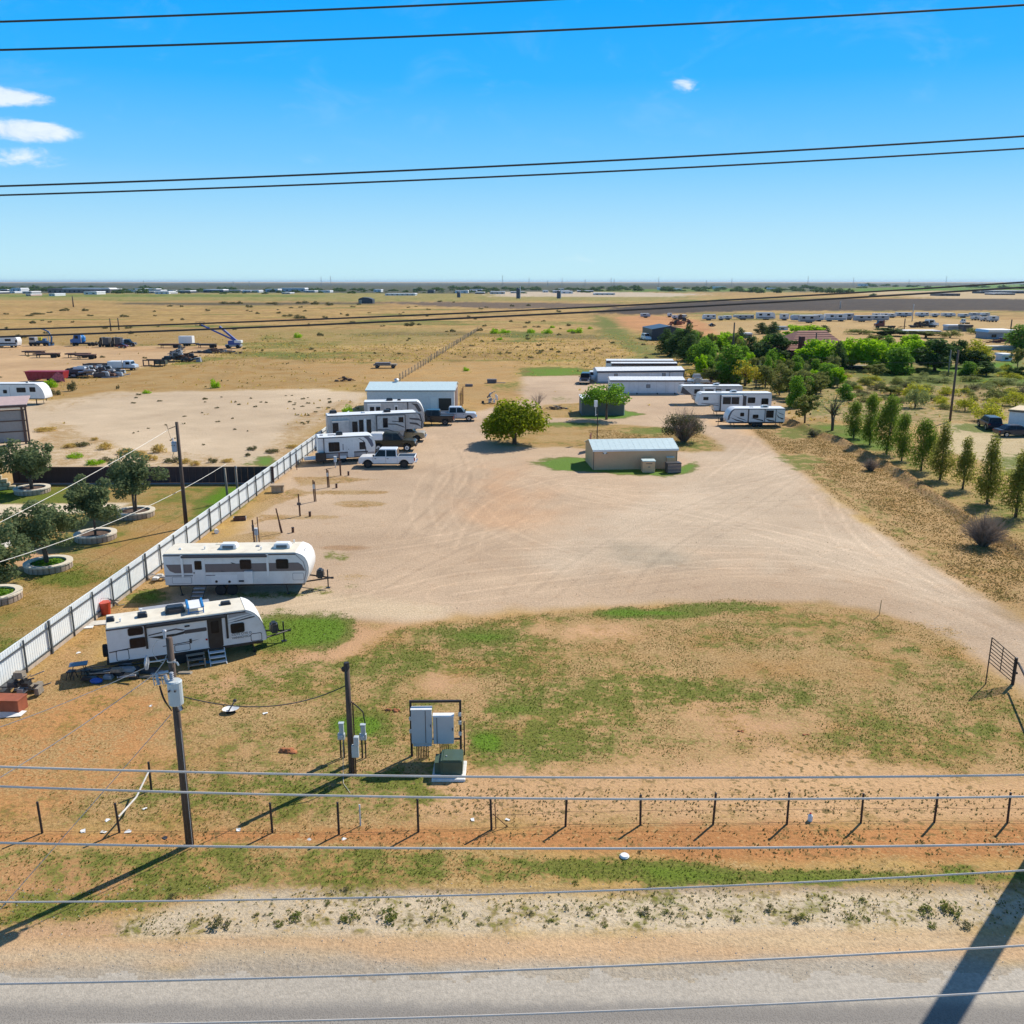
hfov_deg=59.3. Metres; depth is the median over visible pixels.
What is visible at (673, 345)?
tree
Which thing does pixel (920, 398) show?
shrub
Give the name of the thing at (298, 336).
shrub
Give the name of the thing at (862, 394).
shrub
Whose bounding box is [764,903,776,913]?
weed
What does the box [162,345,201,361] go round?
scrap heap
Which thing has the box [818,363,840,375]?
tree
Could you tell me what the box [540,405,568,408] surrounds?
branch pile
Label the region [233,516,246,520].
planter tray
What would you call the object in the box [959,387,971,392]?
shrub
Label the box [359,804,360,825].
marker post
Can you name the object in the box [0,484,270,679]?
lawn
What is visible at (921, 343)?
tree
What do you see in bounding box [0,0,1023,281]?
sky
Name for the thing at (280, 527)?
hookup post
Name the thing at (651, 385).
mobile home
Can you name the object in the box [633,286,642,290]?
tree
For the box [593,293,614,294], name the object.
building
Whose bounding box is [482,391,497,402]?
white scrap
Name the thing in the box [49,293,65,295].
building
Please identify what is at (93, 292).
building
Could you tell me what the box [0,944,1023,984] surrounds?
power line
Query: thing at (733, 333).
utility pole
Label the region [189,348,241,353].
scrap strip
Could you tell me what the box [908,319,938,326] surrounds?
parked truck
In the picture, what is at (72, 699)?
span wire
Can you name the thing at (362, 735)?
meter pedestal
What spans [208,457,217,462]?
shrub
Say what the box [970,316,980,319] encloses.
stored van
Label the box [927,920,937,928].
weed
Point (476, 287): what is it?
tree
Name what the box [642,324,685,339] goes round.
dark barn
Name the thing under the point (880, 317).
stored trailer
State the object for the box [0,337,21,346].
motorhome
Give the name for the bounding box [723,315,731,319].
stored trailer
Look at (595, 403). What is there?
lamp pole
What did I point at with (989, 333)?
grey shed
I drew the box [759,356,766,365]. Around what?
tree
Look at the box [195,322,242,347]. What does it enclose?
boom lift
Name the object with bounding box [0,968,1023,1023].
road
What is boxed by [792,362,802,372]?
tree
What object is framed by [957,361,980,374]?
tree
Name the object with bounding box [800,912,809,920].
weed
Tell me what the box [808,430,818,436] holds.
dark shrub
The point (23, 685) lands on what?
debris pile
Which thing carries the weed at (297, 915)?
on the roadside verge
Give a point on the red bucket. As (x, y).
(105, 607)
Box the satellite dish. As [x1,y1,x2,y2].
[222,699,238,713]
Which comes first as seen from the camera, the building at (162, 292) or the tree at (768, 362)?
the tree at (768, 362)
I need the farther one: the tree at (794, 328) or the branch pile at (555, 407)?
the tree at (794, 328)
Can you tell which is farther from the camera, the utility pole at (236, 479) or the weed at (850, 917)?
the utility pole at (236, 479)
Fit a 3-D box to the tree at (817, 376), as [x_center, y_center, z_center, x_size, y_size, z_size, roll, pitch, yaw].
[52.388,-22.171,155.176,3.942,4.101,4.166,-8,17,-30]
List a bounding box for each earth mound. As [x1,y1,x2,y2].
[279,747,297,753]
[385,708,399,712]
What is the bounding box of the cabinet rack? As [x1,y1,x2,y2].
[409,700,464,757]
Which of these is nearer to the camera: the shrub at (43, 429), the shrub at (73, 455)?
the shrub at (73, 455)
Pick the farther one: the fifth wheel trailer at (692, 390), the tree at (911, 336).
the tree at (911, 336)
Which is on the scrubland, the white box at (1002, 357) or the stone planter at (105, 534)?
the white box at (1002, 357)
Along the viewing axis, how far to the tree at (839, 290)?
1530.41 m
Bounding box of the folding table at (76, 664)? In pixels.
[69,660,87,679]
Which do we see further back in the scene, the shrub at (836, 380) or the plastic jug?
the shrub at (836, 380)
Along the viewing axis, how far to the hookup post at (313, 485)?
79.97 m
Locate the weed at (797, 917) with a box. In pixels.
[789,914,801,921]
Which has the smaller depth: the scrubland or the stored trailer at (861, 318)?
the scrubland
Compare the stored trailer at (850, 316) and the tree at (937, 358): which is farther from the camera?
the stored trailer at (850, 316)
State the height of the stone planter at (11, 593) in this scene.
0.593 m
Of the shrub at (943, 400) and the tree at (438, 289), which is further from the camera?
the tree at (438, 289)
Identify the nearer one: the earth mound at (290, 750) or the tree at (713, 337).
the earth mound at (290, 750)
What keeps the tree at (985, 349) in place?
on the scrubland
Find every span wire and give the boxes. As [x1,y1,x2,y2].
[0,464,225,561]
[0,674,153,777]
[1,430,167,521]
[1,668,143,726]
[782,350,955,362]
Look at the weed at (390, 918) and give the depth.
27.71 m
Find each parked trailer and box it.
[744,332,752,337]
[778,326,787,329]
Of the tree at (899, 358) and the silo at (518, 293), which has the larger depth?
the silo at (518, 293)
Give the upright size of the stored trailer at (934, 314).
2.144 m
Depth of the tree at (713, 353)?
193.10 m
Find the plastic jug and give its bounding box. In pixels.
[807,812,812,821]
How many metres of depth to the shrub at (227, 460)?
97.61 m
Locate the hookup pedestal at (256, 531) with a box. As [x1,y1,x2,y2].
[254,528,257,541]
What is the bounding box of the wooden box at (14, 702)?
[0,693,27,712]
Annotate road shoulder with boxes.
[0,925,1023,982]
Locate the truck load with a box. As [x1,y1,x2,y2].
[900,321,934,327]
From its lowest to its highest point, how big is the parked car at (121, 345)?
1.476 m
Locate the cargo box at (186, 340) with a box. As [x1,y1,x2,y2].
[178,336,198,345]
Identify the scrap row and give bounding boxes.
[65,365,129,377]
[94,365,125,372]
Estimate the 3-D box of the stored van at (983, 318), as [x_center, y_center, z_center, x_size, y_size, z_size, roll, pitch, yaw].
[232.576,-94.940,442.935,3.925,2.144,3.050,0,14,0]
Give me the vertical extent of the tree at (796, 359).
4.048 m
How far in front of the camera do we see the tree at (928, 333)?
310.73 m
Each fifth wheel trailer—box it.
[0,381,52,404]
[326,409,423,443]
[677,383,742,402]
[695,390,771,414]
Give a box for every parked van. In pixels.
[641,333,650,339]
[976,415,1002,429]
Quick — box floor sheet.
[83,620,105,628]
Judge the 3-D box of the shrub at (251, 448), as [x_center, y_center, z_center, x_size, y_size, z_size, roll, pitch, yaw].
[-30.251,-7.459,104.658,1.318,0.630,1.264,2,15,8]
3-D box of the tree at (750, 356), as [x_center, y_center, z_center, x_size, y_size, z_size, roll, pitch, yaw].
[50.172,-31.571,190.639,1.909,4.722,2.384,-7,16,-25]
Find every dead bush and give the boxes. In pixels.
[861,457,880,470]
[958,503,1014,548]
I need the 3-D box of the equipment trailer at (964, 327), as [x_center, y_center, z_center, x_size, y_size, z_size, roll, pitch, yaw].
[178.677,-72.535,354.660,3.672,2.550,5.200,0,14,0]
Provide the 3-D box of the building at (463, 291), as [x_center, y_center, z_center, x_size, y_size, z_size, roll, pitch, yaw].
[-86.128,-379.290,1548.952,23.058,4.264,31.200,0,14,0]
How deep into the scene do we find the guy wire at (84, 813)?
28.68 m
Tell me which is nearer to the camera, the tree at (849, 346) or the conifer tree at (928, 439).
the conifer tree at (928, 439)
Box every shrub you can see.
[34,426,56,431]
[44,378,58,387]
[51,389,61,394]
[61,443,78,447]
[65,452,83,458]
[67,380,77,390]
[74,441,92,446]
[85,459,104,465]
[95,442,113,449]
[98,456,111,461]
[116,448,132,454]
[135,451,146,455]
[140,454,157,460]
[150,444,166,452]
[162,456,177,462]
[178,458,190,463]
[189,460,200,465]
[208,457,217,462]
[209,379,220,387]
[219,301,236,303]
[221,458,234,462]
[246,445,256,450]
[265,449,279,452]
[285,444,297,448]
[292,314,304,318]
[293,332,302,337]
[341,404,353,411]
[404,322,415,325]
[490,328,501,333]
[500,329,510,332]
[541,328,552,333]
[571,327,582,332]
[672,353,691,359]
[730,373,742,382]
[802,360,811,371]
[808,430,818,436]
[832,375,840,386]
[841,379,858,388]
[843,329,877,333]
[851,392,868,395]
[852,385,863,389]
[855,396,869,401]
[856,388,870,394]
[857,377,873,384]
[863,375,882,380]
[866,382,883,389]
[891,376,904,384]
[898,381,909,387]
[900,382,932,396]
[903,384,930,407]
[904,377,921,382]
[908,374,927,379]
[912,369,930,371]
[919,371,929,375]
[920,384,935,392]
[924,376,953,382]
[932,395,948,400]
[933,385,959,395]
[934,396,950,404]
[936,403,949,408]
[938,329,963,337]
[939,369,953,375]
[953,395,979,411]
[956,376,985,380]
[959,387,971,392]
[963,383,980,389]
[965,327,979,333]
[971,398,1006,420]
[977,382,996,386]
[978,386,1010,399]
[980,385,992,388]
[986,379,999,383]
[987,397,999,402]
[989,377,1021,384]
[993,371,1008,375]
[996,381,1007,385]
[999,389,1023,405]
[1003,373,1023,379]
[1007,386,1023,394]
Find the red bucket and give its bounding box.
[99,598,110,615]
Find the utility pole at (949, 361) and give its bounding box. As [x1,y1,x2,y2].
[947,350,951,375]
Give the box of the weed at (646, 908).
[638,906,651,916]
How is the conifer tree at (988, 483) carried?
on the scrubland
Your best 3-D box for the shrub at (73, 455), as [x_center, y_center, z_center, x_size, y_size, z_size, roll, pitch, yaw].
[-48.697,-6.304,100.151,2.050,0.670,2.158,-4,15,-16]
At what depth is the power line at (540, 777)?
10.48 m
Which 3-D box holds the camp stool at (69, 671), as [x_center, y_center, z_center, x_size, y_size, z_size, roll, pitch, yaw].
[-21.711,8.030,44.353,0.433,0.445,0.433,0,14,0]
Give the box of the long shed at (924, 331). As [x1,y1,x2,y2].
[904,330,942,333]
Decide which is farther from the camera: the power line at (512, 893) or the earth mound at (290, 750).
the earth mound at (290, 750)
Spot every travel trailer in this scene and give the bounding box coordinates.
[102,597,290,665]
[162,540,333,599]
[303,431,379,463]
[364,398,433,425]
[716,405,784,426]
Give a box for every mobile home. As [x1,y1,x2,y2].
[592,366,684,382]
[605,359,673,366]
[608,376,685,394]
[611,362,677,366]
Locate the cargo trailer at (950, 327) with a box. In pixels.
[943,324,958,330]
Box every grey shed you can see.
[579,394,624,415]
[975,329,1012,338]
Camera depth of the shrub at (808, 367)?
185.62 m
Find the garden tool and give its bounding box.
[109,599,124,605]
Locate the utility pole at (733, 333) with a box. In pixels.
[732,322,734,344]
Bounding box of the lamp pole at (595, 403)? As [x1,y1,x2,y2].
[594,400,597,438]
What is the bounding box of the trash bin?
[665,461,681,472]
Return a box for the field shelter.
[358,297,374,303]
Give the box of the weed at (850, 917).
[845,913,853,919]
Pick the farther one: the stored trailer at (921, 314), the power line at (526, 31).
the stored trailer at (921, 314)
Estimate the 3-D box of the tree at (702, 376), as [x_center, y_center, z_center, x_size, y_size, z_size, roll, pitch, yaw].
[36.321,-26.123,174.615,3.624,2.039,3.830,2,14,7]
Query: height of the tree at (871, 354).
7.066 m
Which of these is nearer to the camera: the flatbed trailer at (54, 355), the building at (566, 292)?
the flatbed trailer at (54, 355)
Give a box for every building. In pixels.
[11,288,28,290]
[22,291,40,293]
[25,294,41,295]
[47,288,62,292]
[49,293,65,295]
[62,288,116,292]
[84,291,105,294]
[155,291,175,293]
[180,290,195,292]
[203,289,228,292]
[242,290,263,291]
[265,289,281,291]
[280,288,307,291]
[319,290,332,292]
[365,378,462,411]
[373,289,382,291]
[385,293,416,295]
[455,290,468,292]
[490,291,504,293]
[561,291,572,293]
[584,438,678,469]
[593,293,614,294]
[930,293,959,295]
[972,290,1023,293]
[985,293,1015,294]
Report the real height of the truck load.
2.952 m
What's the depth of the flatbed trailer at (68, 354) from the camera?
230.69 m
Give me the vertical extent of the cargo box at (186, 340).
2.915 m
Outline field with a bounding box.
[0,308,1023,697]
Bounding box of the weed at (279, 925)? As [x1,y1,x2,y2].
[274,920,284,927]
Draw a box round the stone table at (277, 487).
[270,483,284,492]
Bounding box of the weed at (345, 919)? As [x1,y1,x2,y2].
[339,909,360,923]
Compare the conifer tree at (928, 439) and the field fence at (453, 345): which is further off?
the field fence at (453, 345)
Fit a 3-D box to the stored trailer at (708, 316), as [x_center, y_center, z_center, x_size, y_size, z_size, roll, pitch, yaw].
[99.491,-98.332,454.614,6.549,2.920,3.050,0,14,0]
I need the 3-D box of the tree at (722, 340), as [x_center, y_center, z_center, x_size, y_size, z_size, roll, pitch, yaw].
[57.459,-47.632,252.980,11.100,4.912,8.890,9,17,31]
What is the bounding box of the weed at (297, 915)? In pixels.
[288,910,301,923]
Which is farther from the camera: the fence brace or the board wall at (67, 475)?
the board wall at (67, 475)
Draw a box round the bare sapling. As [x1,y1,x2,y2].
[529,392,546,403]
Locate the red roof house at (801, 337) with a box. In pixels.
[772,330,843,358]
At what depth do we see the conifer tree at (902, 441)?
97.54 m
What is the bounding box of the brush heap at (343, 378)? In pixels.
[335,376,355,380]
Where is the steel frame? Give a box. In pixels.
[142,359,167,365]
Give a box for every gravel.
[0,883,1022,975]
[177,448,1015,650]
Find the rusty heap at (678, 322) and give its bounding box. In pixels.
[668,314,697,325]
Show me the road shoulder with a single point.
(576, 948)
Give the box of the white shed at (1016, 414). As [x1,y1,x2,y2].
[1008,405,1023,426]
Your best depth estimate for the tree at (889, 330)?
321.89 m
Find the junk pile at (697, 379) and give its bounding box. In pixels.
[684,374,719,383]
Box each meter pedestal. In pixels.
[337,722,344,757]
[359,723,366,757]
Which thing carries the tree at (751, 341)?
on the scrubland
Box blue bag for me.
[90,678,102,683]
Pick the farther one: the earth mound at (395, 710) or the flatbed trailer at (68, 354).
the flatbed trailer at (68, 354)
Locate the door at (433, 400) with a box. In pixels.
[431,398,436,408]
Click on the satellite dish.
(230, 709)
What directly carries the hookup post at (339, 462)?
on the dirt yard at (567, 515)
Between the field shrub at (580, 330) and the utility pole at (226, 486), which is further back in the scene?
the field shrub at (580, 330)
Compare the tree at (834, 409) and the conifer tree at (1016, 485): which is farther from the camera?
the tree at (834, 409)
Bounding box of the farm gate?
[985,637,1017,684]
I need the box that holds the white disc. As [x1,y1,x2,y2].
[620,852,628,859]
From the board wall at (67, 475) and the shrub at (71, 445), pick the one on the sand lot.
the shrub at (71, 445)
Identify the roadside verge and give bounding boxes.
[0,825,1023,938]
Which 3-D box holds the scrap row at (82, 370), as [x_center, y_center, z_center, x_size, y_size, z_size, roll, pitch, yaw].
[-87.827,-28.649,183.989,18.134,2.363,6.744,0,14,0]
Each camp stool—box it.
[66,669,77,679]
[80,668,91,678]
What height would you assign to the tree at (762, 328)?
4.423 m
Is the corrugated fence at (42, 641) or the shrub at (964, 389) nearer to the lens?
the corrugated fence at (42, 641)
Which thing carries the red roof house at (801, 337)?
on the scrubland
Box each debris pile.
[0,670,50,694]
[74,662,192,680]
[148,573,164,580]
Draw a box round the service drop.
[183,686,344,706]
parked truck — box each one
[70,335,97,345]
[98,337,111,346]
[107,360,138,369]
[110,337,122,346]
[873,320,895,327]
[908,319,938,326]
[960,318,969,323]
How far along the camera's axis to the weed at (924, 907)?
27.98 m
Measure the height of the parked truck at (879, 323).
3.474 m
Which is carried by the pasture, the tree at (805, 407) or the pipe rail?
the pipe rail
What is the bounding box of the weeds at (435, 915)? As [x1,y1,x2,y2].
[0,788,1022,934]
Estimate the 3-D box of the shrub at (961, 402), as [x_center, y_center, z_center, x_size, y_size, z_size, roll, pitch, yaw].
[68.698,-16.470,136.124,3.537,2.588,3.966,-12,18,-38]
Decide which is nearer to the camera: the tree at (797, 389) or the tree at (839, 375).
the tree at (797, 389)
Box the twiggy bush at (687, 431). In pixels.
[660,406,706,442]
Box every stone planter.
[0,584,22,605]
[13,483,50,495]
[22,555,72,574]
[73,527,116,543]
[116,505,154,520]
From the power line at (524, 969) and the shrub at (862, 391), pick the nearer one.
the power line at (524, 969)
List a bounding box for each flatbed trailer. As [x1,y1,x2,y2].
[21,350,45,354]
[32,353,59,357]
[64,353,90,357]
[74,354,96,358]
[158,344,180,347]
[196,344,216,347]
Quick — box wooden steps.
[186,652,205,669]
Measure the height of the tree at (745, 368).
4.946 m
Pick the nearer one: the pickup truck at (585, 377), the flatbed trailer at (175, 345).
the pickup truck at (585, 377)
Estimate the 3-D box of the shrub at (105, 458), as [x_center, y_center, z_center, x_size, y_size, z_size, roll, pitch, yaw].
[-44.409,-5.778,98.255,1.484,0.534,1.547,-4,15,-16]
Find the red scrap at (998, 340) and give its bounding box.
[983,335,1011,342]
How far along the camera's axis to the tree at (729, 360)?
173.12 m
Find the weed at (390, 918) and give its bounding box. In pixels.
[378,904,399,922]
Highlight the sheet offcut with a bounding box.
[0,710,25,717]
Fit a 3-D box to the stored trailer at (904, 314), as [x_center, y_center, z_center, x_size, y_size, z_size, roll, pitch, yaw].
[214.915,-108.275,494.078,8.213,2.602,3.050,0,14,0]
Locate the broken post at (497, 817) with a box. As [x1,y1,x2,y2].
[493,803,506,828]
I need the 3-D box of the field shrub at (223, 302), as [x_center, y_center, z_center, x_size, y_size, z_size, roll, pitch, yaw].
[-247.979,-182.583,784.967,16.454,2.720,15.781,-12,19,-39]
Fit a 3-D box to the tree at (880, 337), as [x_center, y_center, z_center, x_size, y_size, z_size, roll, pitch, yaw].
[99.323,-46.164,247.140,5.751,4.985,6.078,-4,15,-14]
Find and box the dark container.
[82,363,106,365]
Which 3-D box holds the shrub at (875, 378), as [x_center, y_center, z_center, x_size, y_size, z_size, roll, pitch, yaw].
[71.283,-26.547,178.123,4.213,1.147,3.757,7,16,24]
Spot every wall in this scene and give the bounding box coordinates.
[0,475,15,489]
[12,466,273,484]
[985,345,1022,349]
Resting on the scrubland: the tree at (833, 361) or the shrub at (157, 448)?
the tree at (833, 361)
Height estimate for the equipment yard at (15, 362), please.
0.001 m
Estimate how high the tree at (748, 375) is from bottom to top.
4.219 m
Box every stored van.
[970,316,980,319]
[979,317,986,320]
[987,316,998,321]
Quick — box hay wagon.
[373,362,396,367]
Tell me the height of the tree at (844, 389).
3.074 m
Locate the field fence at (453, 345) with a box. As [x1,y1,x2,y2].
[399,329,474,378]
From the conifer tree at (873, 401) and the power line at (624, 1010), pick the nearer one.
the power line at (624, 1010)
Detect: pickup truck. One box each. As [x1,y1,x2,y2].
[122,339,137,346]
[357,447,417,467]
[370,431,417,451]
[404,429,426,441]
[424,409,455,425]
[441,406,476,420]
[579,372,590,383]
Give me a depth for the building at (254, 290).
1605.91 m
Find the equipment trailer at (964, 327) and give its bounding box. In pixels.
[958,324,973,331]
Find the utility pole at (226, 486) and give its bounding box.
[224,468,228,498]
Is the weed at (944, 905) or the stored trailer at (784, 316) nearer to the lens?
the weed at (944, 905)
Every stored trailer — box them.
[640,313,649,317]
[702,314,715,319]
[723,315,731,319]
[733,315,753,319]
[756,312,775,319]
[779,314,788,319]
[790,315,798,319]
[798,315,818,322]
[813,314,823,320]
[824,314,835,320]
[836,314,846,320]
[844,313,853,319]
[852,315,871,321]
[872,315,888,320]
[887,313,895,317]
[895,312,911,316]
[915,312,928,316]
[930,313,939,316]
[941,313,955,316]
[957,314,968,317]
[969,313,979,315]
[979,313,989,316]
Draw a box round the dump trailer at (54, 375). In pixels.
[23,370,68,381]
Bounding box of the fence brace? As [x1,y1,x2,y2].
[118,761,152,817]
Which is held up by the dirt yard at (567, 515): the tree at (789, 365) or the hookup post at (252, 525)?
the hookup post at (252, 525)
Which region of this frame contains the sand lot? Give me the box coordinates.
[0,389,366,468]
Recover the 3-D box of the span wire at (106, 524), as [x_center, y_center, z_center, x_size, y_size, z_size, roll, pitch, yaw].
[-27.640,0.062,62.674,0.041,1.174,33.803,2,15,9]
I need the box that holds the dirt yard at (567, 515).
[155,375,1023,695]
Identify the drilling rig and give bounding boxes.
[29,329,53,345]
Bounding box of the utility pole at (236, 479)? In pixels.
[234,466,237,488]
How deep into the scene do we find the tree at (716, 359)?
187.91 m
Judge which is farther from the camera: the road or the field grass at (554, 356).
the field grass at (554, 356)
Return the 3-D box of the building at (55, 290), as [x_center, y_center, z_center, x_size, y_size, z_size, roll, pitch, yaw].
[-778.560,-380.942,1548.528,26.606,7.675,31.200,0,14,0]
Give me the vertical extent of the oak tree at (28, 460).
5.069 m
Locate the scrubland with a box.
[754,349,1023,513]
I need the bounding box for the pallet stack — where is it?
[487,379,504,382]
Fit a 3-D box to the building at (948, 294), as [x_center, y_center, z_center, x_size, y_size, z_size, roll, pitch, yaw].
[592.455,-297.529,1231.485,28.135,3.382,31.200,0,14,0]
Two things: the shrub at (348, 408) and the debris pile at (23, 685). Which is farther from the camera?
the shrub at (348, 408)
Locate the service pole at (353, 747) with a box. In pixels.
[341,661,365,791]
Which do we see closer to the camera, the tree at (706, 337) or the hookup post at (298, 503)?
the hookup post at (298, 503)
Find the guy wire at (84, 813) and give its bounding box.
[0,715,170,908]
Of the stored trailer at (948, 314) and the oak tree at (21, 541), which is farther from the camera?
the stored trailer at (948, 314)
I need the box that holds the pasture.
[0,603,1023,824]
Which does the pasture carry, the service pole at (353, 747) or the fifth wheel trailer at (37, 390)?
the service pole at (353, 747)
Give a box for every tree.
[0,438,53,488]
[0,447,7,474]
[0,499,88,562]
[0,521,35,583]
[28,285,40,288]
[63,473,122,534]
[105,448,169,511]
[110,289,124,293]
[135,288,148,293]
[432,287,444,290]
[473,285,486,288]
[480,397,551,443]
[580,383,631,419]
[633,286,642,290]
[655,329,673,353]
[664,329,687,356]
[675,333,699,360]
[683,323,697,345]
[684,344,701,363]
[690,372,705,378]
[692,329,699,339]
[692,338,719,363]
[695,354,707,372]
[698,336,710,346]
[700,368,722,382]
[703,360,714,371]
[705,334,732,350]
[706,354,713,368]
[707,333,717,343]
[709,346,716,368]
[713,287,727,289]
[713,354,722,368]
[714,343,747,383]
[727,334,741,349]
[731,360,756,385]
[736,327,746,344]
[739,345,750,366]
[740,335,761,358]
[743,364,753,382]
[746,352,754,360]
[746,357,758,367]
[747,367,765,387]
[753,322,769,333]
[753,332,798,360]
[757,365,774,387]
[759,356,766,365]
[763,321,780,335]
[763,348,777,373]
[764,356,772,375]
[767,373,779,382]
[769,363,790,395]
[772,359,782,372]
[773,287,782,292]
[776,352,786,362]
[781,368,797,396]
[782,324,825,334]
[785,359,794,369]
[785,375,806,407]
[787,369,812,395]
[791,394,820,422]
[792,355,804,368]
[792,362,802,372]
[794,338,848,362]
[801,376,815,398]
[804,371,830,388]
[806,358,822,366]
[811,359,821,371]
[811,379,825,394]
[814,287,826,292]
[816,393,847,430]
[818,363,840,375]
[821,325,830,331]
[825,287,836,292]
[826,368,834,387]
[828,357,844,372]
[831,341,848,369]
[832,367,847,385]
[835,288,849,292]
[835,384,856,400]
[838,337,869,368]
[842,400,864,438]
[853,338,890,369]
[860,391,881,444]
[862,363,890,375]
[863,335,883,340]
[870,327,909,335]
[870,394,905,454]
[875,341,902,363]
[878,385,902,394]
[882,334,895,346]
[883,347,915,374]
[892,411,915,461]
[896,334,924,345]
[901,339,932,367]
[907,331,943,337]
[907,417,940,470]
[913,338,962,370]
[927,419,957,479]
[949,339,969,367]
[950,435,979,488]
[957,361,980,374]
[960,350,995,367]
[963,338,994,360]
[972,433,1006,503]
[976,361,999,375]
[994,449,1023,516]
[1003,324,1023,349]
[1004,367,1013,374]
[1008,347,1023,367]
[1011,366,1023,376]
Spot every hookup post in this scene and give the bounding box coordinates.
[251,520,254,541]
[275,508,282,532]
[297,494,300,515]
[312,480,315,501]
[326,469,329,487]
[338,452,341,475]
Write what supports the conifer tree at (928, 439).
on the scrubland
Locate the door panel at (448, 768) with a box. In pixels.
[442,762,460,774]
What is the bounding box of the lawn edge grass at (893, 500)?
[588,429,1023,601]
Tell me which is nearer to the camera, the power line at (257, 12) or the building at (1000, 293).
the power line at (257, 12)
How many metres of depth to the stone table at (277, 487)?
83.54 m
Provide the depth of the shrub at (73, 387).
160.71 m
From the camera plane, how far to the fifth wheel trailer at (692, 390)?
142.92 m
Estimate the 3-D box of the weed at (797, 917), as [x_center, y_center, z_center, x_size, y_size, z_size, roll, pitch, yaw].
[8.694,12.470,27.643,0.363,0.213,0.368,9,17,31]
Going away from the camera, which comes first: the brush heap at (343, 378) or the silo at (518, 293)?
the brush heap at (343, 378)
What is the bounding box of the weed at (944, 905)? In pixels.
[939,899,961,918]
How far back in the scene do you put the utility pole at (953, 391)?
124.79 m
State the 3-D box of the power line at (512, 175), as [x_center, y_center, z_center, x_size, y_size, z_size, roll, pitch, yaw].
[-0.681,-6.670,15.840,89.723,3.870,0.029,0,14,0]
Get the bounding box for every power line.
[0,0,553,22]
[0,4,1023,50]
[0,135,1023,186]
[0,148,1023,195]
[0,281,1023,329]
[0,286,1023,337]
[0,766,1023,778]
[0,785,1023,799]
[0,842,1023,849]
[0,869,1023,902]
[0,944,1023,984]
[115,990,1023,1023]
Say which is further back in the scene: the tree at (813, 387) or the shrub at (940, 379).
the shrub at (940, 379)
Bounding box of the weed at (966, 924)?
[955,920,974,930]
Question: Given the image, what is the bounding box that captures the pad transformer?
[432,749,466,781]
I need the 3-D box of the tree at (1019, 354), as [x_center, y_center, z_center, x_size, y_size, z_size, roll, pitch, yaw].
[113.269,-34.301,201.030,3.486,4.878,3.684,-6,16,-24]
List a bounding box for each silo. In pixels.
[516,286,520,298]
[557,289,560,298]
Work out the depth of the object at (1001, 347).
257.59 m
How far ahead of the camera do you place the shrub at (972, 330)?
335.78 m
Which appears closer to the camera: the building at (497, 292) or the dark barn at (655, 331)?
the dark barn at (655, 331)
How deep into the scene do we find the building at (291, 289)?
1764.25 m
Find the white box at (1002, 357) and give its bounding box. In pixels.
[995,353,1012,360]
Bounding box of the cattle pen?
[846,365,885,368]
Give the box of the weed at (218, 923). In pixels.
[208,913,231,928]
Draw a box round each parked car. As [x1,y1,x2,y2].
[116,343,128,347]
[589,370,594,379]
[993,424,1023,436]
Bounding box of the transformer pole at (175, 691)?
[144,629,193,844]
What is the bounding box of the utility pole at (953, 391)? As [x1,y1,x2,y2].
[949,350,958,421]
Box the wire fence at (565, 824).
[0,792,1023,834]
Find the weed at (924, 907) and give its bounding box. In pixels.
[918,903,933,916]
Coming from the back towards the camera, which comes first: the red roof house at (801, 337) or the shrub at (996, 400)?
the red roof house at (801, 337)
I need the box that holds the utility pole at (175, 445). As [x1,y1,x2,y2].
[166,422,187,524]
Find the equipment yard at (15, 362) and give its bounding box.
[0,345,239,382]
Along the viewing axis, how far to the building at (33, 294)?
1223.73 m
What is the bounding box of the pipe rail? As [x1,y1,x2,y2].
[1017,662,1023,675]
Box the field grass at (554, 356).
[44,333,1023,424]
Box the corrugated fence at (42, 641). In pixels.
[0,411,349,689]
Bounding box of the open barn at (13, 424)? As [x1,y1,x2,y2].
[0,395,30,443]

